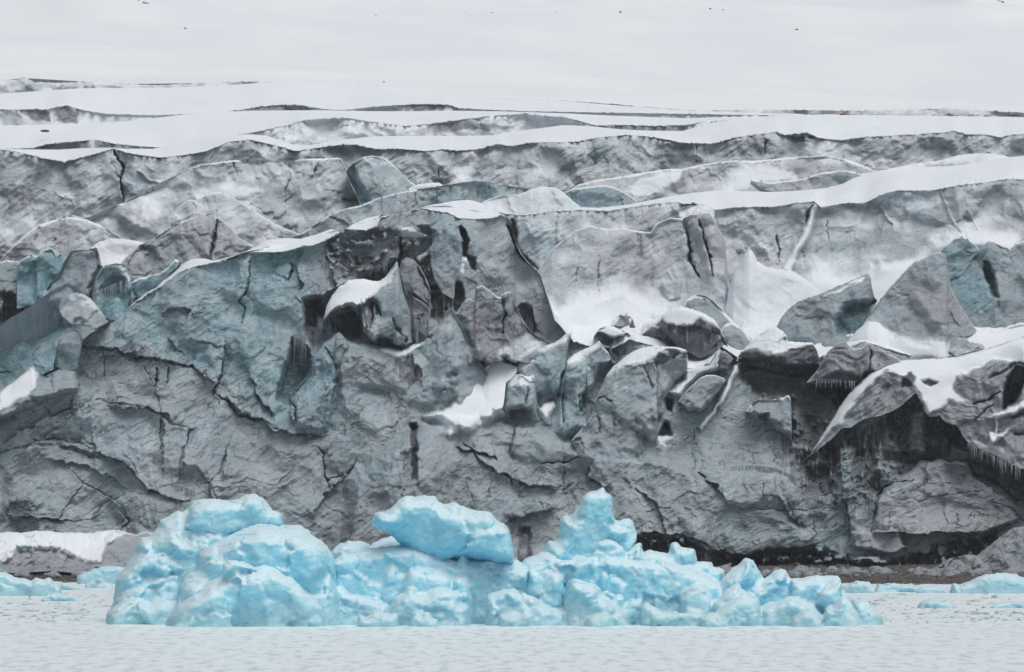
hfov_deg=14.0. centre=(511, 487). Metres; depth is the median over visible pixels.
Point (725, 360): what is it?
serac
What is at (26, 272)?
ice block
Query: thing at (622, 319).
ice boulder
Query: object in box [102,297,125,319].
ice boulder
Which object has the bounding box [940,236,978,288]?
serac
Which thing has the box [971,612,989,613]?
ice floe
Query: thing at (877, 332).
snow drift
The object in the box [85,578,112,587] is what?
iceberg
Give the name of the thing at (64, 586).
iceberg
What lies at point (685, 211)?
ice hump
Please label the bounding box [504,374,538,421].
serac
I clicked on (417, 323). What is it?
icicles
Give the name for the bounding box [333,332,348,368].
serac
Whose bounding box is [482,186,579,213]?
ice mound
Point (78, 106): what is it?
glacier ridge
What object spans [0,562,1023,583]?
beach
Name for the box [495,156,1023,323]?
glacier ridge
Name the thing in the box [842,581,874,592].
iceberg
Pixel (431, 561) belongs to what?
iceberg
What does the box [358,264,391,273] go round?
icicles
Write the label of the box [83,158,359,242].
glacier ridge
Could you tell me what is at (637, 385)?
serac
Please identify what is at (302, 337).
icicles
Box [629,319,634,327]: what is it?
ice spike
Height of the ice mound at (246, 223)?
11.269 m
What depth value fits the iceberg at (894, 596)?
487.71 m
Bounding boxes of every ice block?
[0,260,30,325]
[17,255,36,308]
[33,249,63,302]
[44,247,102,298]
[92,263,133,319]
[132,259,181,299]
[594,326,628,367]
[633,319,678,347]
[658,306,727,357]
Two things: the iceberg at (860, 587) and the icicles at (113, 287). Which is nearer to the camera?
the iceberg at (860, 587)
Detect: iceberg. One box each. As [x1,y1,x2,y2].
[0,572,61,595]
[41,592,82,600]
[56,583,79,589]
[77,565,124,583]
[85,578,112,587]
[106,494,339,626]
[331,495,533,626]
[521,487,883,626]
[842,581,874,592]
[851,597,862,602]
[875,583,922,591]
[880,594,905,597]
[916,586,950,592]
[917,598,955,607]
[950,573,1023,592]
[991,601,1023,607]
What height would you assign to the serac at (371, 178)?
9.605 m
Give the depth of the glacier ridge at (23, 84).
1124.06 m
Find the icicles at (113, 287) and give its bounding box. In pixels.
[94,280,128,302]
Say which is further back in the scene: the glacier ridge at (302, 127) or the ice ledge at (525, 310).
the glacier ridge at (302, 127)
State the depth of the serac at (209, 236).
698.16 m
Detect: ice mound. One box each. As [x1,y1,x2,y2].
[171,192,298,246]
[409,182,441,190]
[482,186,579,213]
[566,185,635,207]
[572,155,873,202]
[750,170,862,191]
[861,153,1006,174]
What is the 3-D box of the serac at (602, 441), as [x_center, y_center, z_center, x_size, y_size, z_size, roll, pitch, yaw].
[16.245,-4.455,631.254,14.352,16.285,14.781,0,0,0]
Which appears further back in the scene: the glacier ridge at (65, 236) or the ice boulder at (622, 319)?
the glacier ridge at (65, 236)
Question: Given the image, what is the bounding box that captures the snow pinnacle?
[725,250,821,328]
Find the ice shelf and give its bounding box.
[0,366,78,419]
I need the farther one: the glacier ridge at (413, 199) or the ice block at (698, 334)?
the glacier ridge at (413, 199)
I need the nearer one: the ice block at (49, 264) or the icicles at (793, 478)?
the icicles at (793, 478)
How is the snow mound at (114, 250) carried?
on the glacier ridge at (65, 236)
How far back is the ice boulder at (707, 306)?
650.05 m
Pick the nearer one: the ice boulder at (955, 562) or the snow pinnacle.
the ice boulder at (955, 562)
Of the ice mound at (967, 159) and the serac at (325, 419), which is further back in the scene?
the ice mound at (967, 159)
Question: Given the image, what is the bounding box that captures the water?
[0,581,1023,671]
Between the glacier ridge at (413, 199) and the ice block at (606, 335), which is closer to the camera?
the ice block at (606, 335)
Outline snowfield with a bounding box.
[0,41,1023,112]
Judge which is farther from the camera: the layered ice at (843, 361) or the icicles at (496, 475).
the layered ice at (843, 361)
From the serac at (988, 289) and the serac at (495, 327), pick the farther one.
the serac at (988, 289)
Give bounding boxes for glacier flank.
[0,283,94,388]
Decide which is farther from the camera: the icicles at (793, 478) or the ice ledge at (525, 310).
the ice ledge at (525, 310)
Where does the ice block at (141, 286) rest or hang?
on the glacier front
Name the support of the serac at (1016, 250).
on the glacier front
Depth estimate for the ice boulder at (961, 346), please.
640.30 m
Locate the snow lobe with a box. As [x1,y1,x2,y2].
[802,336,1023,468]
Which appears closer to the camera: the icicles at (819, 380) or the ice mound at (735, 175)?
the icicles at (819, 380)
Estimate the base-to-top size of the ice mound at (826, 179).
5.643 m
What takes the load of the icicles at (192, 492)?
hanging from the glacier front
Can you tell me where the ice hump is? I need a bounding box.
[678,204,714,218]
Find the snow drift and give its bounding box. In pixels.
[849,321,1023,383]
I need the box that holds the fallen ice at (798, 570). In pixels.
[8,564,1020,578]
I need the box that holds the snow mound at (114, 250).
[89,238,144,265]
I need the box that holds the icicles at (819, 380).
[816,378,854,388]
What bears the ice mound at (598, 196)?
on the glacier ridge at (884, 230)
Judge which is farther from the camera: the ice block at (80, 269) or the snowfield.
the snowfield
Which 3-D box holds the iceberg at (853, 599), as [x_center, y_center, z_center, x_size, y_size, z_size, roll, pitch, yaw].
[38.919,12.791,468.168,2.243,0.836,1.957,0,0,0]
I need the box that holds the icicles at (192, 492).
[153,452,194,498]
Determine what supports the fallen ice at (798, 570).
on the beach at (901, 573)
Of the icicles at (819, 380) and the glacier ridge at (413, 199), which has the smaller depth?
the icicles at (819, 380)
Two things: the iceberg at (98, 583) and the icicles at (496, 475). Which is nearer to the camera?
the iceberg at (98, 583)
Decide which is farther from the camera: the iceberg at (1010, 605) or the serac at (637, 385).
the serac at (637, 385)
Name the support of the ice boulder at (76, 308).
on the glacier front
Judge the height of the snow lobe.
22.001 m
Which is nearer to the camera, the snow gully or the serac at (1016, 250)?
the snow gully
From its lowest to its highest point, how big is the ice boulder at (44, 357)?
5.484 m
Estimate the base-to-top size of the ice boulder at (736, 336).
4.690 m
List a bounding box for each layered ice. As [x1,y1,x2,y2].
[737,327,822,373]
[804,340,900,384]
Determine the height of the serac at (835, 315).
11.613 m
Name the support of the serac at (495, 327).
on the glacier front
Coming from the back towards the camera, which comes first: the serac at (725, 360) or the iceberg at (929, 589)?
the serac at (725, 360)
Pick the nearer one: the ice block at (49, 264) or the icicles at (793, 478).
the icicles at (793, 478)
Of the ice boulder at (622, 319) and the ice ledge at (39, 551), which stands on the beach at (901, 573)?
the ice ledge at (39, 551)
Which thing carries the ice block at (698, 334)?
on the glacier front
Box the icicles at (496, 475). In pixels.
[466,463,517,491]
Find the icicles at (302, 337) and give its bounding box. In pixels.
[294,316,340,364]
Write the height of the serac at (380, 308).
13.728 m
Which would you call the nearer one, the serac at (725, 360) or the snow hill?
the serac at (725, 360)
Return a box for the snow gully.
[478,362,517,418]
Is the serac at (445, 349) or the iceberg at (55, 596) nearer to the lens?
the iceberg at (55, 596)
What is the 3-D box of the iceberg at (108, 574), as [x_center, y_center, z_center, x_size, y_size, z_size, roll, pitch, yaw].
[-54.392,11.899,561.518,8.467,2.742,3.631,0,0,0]
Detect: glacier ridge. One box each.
[0,77,1023,116]
[0,82,903,125]
[0,110,1023,149]
[0,115,1023,255]
[0,215,120,261]
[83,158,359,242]
[294,181,528,238]
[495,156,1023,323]
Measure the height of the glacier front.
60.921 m
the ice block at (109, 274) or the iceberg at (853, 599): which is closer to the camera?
the iceberg at (853, 599)
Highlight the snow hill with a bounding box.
[0,0,1023,107]
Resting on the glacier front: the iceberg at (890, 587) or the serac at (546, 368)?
the serac at (546, 368)
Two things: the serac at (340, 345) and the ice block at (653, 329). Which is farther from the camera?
the ice block at (653, 329)
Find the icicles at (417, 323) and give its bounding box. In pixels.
[413,316,430,343]
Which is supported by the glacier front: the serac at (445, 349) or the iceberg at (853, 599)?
the serac at (445, 349)
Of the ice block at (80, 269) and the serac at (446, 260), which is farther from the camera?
the ice block at (80, 269)
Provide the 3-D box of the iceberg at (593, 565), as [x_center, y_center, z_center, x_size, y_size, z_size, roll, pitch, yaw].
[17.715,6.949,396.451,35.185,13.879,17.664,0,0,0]
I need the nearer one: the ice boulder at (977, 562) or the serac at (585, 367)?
the ice boulder at (977, 562)
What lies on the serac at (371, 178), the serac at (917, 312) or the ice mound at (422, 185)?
the ice mound at (422, 185)
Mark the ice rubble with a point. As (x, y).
(968, 559)
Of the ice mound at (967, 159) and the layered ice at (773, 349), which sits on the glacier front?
the layered ice at (773, 349)
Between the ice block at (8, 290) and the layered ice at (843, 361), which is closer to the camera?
the layered ice at (843, 361)
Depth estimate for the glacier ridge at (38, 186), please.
798.74 m
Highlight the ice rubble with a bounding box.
[934,526,1023,568]
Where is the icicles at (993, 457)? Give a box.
[968,443,1020,478]
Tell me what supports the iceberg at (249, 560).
on the water
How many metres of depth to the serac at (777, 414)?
630.82 m
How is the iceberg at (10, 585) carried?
on the water
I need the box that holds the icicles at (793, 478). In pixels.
[731,465,796,485]
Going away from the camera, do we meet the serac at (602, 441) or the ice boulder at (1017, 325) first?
the serac at (602, 441)
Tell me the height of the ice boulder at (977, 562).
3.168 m
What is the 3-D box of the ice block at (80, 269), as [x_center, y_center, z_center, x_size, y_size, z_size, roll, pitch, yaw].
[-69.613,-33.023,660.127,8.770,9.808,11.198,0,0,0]
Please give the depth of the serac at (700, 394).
631.22 m
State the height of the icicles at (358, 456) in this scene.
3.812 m
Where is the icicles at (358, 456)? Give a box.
[341,452,392,471]
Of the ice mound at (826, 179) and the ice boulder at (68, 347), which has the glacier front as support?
the ice boulder at (68, 347)
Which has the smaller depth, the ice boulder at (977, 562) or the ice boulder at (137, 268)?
the ice boulder at (977, 562)
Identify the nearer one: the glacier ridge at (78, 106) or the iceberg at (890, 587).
the iceberg at (890, 587)
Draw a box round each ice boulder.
[33,339,56,374]
[54,329,83,370]
[59,292,109,328]
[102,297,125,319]
[131,261,146,274]
[611,313,631,326]
[683,294,735,328]
[721,322,751,349]
[948,557,966,569]
[949,337,984,355]
[970,555,991,570]
[983,529,1023,570]
[1003,323,1023,329]
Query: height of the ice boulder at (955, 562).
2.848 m
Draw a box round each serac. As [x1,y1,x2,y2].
[121,213,253,280]
[293,349,335,431]
[323,261,412,348]
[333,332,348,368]
[346,156,414,204]
[373,309,487,412]
[399,257,430,342]
[431,223,462,298]
[456,285,550,370]
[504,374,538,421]
[515,331,571,398]
[538,211,729,326]
[552,341,610,440]
[572,405,666,496]
[596,345,687,456]
[679,375,725,411]
[716,351,732,373]
[745,395,791,443]
[777,274,876,345]
[867,252,976,359]
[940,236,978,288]
[952,242,1023,327]
[1008,241,1023,273]
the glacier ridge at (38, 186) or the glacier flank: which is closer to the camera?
the glacier flank
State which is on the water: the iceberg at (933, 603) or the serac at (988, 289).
the iceberg at (933, 603)
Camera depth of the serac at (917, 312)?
644.29 m
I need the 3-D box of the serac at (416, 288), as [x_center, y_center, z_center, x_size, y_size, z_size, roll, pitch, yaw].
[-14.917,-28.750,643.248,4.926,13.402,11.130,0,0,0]
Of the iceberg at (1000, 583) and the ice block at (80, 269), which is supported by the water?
the iceberg at (1000, 583)
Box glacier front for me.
[0,200,1023,565]
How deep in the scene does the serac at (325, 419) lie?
628.51 m
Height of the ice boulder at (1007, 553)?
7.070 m
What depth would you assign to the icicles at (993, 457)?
619.49 m
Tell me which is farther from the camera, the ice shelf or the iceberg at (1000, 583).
the ice shelf
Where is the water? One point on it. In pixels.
(63, 643)
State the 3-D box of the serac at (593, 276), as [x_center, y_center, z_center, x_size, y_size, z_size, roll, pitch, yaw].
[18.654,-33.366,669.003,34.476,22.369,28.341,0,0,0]
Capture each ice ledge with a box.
[0,530,151,572]
[516,301,542,333]

